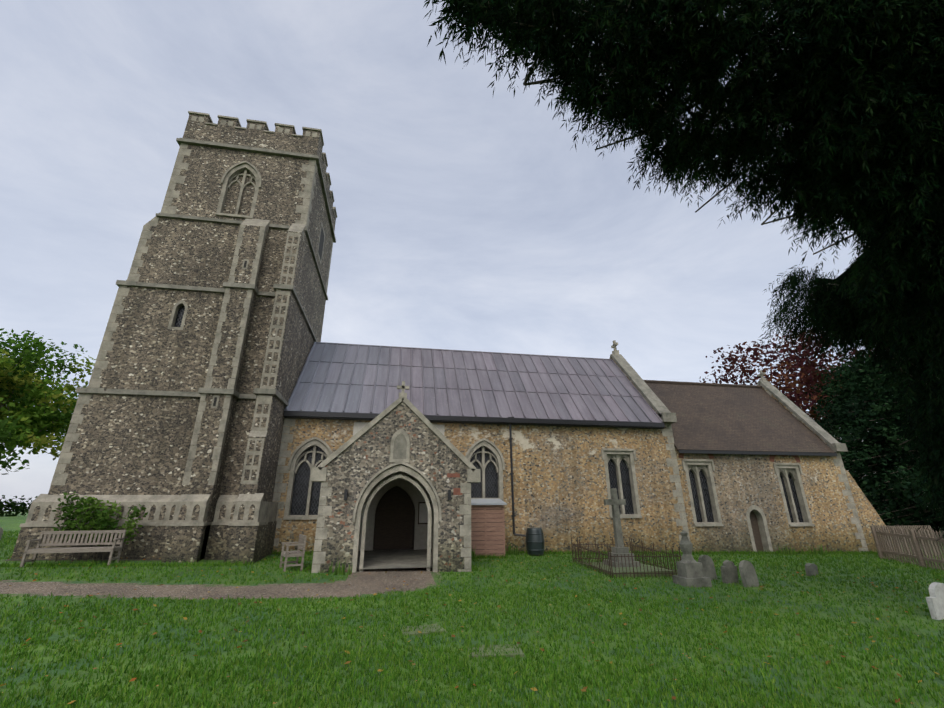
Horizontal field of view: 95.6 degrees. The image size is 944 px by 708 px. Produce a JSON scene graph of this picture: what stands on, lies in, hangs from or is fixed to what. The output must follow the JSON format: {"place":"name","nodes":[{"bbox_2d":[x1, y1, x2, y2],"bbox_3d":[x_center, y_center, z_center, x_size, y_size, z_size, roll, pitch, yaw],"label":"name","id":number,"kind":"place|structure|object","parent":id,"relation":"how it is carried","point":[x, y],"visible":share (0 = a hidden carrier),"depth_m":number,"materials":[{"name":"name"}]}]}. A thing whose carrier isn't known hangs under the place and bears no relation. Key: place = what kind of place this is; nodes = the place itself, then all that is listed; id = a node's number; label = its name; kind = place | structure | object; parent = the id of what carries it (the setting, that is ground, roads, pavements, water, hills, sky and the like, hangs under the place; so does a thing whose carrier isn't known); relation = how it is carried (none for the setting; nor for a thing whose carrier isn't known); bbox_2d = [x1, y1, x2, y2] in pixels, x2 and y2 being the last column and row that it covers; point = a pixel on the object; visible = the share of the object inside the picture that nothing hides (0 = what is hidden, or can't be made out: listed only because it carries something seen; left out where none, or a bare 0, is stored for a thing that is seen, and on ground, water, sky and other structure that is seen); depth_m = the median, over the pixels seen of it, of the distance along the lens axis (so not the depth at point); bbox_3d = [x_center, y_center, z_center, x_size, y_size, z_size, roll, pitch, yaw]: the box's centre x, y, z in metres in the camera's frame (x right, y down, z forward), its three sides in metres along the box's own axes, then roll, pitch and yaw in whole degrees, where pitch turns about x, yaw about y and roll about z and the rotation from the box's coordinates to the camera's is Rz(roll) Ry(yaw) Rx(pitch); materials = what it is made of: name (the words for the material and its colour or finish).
{"place":"outdoors","nodes":[
{"label":"outdoors","id":0,"kind":"place"},
{"bbox_2d":[11,111,336,563],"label":"tower","id":1,"kind":"structure","parent":0,"point":[176,432],"depth_m":15.77,"materials":[{"name":"grey stone"}]},
{"bbox_2d":[0,0,927,510],"label":"sky","id":2,"kind":"structure","parent":0,"point":[468,219],"materials":[{"name":"grey"}]},
{"bbox_2d":[0,529,943,707],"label":"grass","id":3,"kind":"structure","parent":0,"point":[395,658],"depth_m":6.51,"materials":[{"name":"green plant"}]},
{"bbox_2d":[0,511,943,707],"bbox_3d":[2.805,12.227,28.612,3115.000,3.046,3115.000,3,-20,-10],"label":"ground","id":4,"kind":"structure","parent":0,"point":[365,582],"depth_m":7.86,"materials":[{"name":"green plant"}]},
{"bbox_2d":[0,495,37,516],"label":"trees","id":5,"kind":"object","parent":4,"relation":"on","point":[21,507],"visible":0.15,"depth_m":35.71,"materials":[{"name":"green plant"}]},
{"bbox_2d":[0,328,88,446],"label":"tree","id":6,"kind":"object","parent":4,"relation":"on","point":[3,343],"depth_m":42.38,"materials":[{"name":"green plant"}]},
{"bbox_2d":[0,330,95,474],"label":"tree","id":7,"kind":"object","parent":4,"relation":"on","point":[33,419],"depth_m":33.50,"materials":[{"name":"green plant"}]},
{"bbox_2d":[47,392,77,454],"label":"tree","id":8,"kind":"object","parent":4,"relation":"on","point":[60,437],"depth_m":43.12,"materials":[{"name":"green plant"}]},
{"bbox_2d":[20,530,126,567],"bbox_3d":[-11.292,5.524,12.184,2.115,0.900,0.530,5,-20,-13],"label":"bench","id":9,"kind":"object","parent":4,"relation":"on","point":[38,549],"visible":1,"depth_m":12.32,"materials":[{"name":"grey wood"}]},
{"bbox_2d":[51,491,147,561],"bbox_3d":[-11.371,5.244,13.046,2.530,2.000,0.855,3,-20,-10],"label":"shrub","id":10,"kind":"object","parent":4,"relation":"on","point":[102,519],"depth_m":13.01,"materials":[{"name":"green plant"}]},
{"bbox_2d":[279,534,306,571],"bbox_3d":[-5.212,5.741,12.410,0.530,0.900,0.915,11,-23,-28],"label":"porch chair","id":11,"kind":"object","parent":4,"relation":"on","point":[301,545],"visible":0.98,"depth_m":12.22,"materials":[{"name":"grey wood"}]},
{"bbox_2d":[311,381,480,572],"bbox_3d":[-2.614,4.535,15.008,5.080,6.290,4.416,3,-20,-10],"label":"porch","id":12,"kind":"object","parent":4,"relation":"on","point":[396,468],"visible":0.9,"depth_m":13.20,"materials":[{"name":"stone"}]},
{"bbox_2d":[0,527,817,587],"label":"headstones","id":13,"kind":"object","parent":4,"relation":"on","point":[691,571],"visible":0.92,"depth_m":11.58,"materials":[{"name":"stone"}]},
{"bbox_2d":[2,553,848,560],"bbox_3d":[3.067,7.158,14.923,33.950,0.636,3.830,3,-20,-10],"label":"soil strip","id":14,"kind":"object","parent":4,"relation":"on","point":[132,559],"visible":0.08,"depth_m":12.99,"materials":[{"name":"brown soil"}]},
{"bbox_2d":[400,624,523,656],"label":"grave slabs","id":15,"kind":"structure","parent":4,"relation":"on","point":[512,654],"depth_m":6.49,"materials":[{"name":"stone"}]},
{"bbox_2d":[0,553,942,703],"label":"fallen leaves","id":16,"kind":"object","parent":4,"relation":"on","point":[535,689],"visible":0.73,"depth_m":7.97,"materials":[{"name":"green plant"}]},
{"bbox_2d":[272,340,689,552],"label":"nave walls","id":17,"kind":"structure","parent":4,"relation":"on","point":[561,483],"depth_m":17.75,"materials":[{"name":"beige stone"}]},
{"bbox_2d":[290,446,633,514],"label":"nave windows","id":18,"kind":"structure","parent":17,"relation":"in","point":[300,491],"depth_m":17.35,"materials":[{"name":"glass"}]},
{"bbox_2d":[283,342,664,428],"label":"nave roof","id":19,"kind":"structure","parent":17,"relation":"on","point":[339,381],"depth_m":19.66,"materials":[{"name":"grey metal"}]},
{"bbox_2d":[508,417,525,536],"bbox_3d":[1.795,4.899,17.384,0.594,4.660,0.337,3,-20,-10],"label":"drain pipe","id":20,"kind":"object","parent":17,"relation":"attached to","point":[513,516],"visible":0.75,"depth_m":17.24,"materials":[{"name":"black metal"}]},
{"bbox_2d":[471,499,506,556],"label":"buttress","id":21,"kind":"structure","parent":4,"relation":"on","point":[487,526],"depth_m":15.68,"materials":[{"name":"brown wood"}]},
{"bbox_2d":[525,528,544,555],"bbox_3d":[2.397,7.126,16.281,0.744,0.970,0.744,3,-20,-10],"label":"water butt","id":22,"kind":"object","parent":4,"relation":"on","point":[534,541],"visible":0.98,"depth_m":16.02,"materials":[{"name":"grey plastic"}]},
{"bbox_2d":[328,541,827,574],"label":"weeds","id":23,"kind":"object","parent":4,"relation":"on","point":[516,552],"visible":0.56,"depth_m":16.11,"materials":[{"name":"green plant"}]},
{"bbox_2d":[571,537,680,577],"bbox_3d":[4.805,6.434,13.698,2.242,0.976,2.840,3,-20,-10],"label":"grave railing","id":24,"kind":"object","parent":4,"relation":"on","point":[621,556],"visible":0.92,"depth_m":13.01,"materials":[{"name":"metal"}]},
{"bbox_2d":[579,488,674,576],"bbox_3d":[4.803,5.774,13.934,1.900,2.691,2.500,3,-20,-10],"label":"cross monument","id":25,"kind":"object","parent":4,"relation":"on","point":[619,548],"visible":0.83,"depth_m":13.74,"materials":[{"name":"stone"}]},
{"bbox_2d":[423,0,943,540],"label":"yew","id":26,"kind":"object","parent":4,"relation":"on","point":[853,90],"depth_m":7.11,"materials":[{"name":"green plant"}]},
{"bbox_2d":[700,328,870,440],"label":"copper beech","id":27,"kind":"object","parent":4,"relation":"on","point":[806,369],"depth_m":56.04,"materials":[{"name":"plant"}]},
{"bbox_2d":[675,370,896,552],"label":"chancel walls","id":28,"kind":"structure","parent":4,"relation":"on","point":[750,511],"depth_m":19.25,"materials":[{"name":"beige stone"}]},
{"bbox_2d":[644,380,836,455],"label":"chancel roof","id":29,"kind":"structure","parent":28,"relation":"on","point":[715,418],"depth_m":21.39,"materials":[{"name":"brown tile"}]},
{"bbox_2d":[689,470,803,521],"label":"chancel windows","id":30,"kind":"structure","parent":28,"relation":"in","point":[706,499],"depth_m":19.13,"materials":[{"name":"glass"}]},
{"bbox_2d":[805,358,943,537],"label":"tree","id":31,"kind":"object","parent":4,"relation":"on","point":[839,398],"depth_m":36.63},
{"bbox_2d":[824,341,943,538],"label":"tree","id":32,"kind":"object","parent":4,"relation":"on","point":[866,453],"depth_m":26.80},
{"bbox_2d":[870,525,943,569],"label":"picket fence","id":33,"kind":"object","parent":4,"relation":"on","point":[913,540],"visible":0.83,"depth_m":16.41,"materials":[{"name":"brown wood"}]},
{"bbox_2d":[926,582,943,619],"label":"white headstone","id":34,"kind":"object","parent":4,"relation":"on","point":[935,601],"visible":0.94,"depth_m":8.73,"materials":[{"name":"stone"}]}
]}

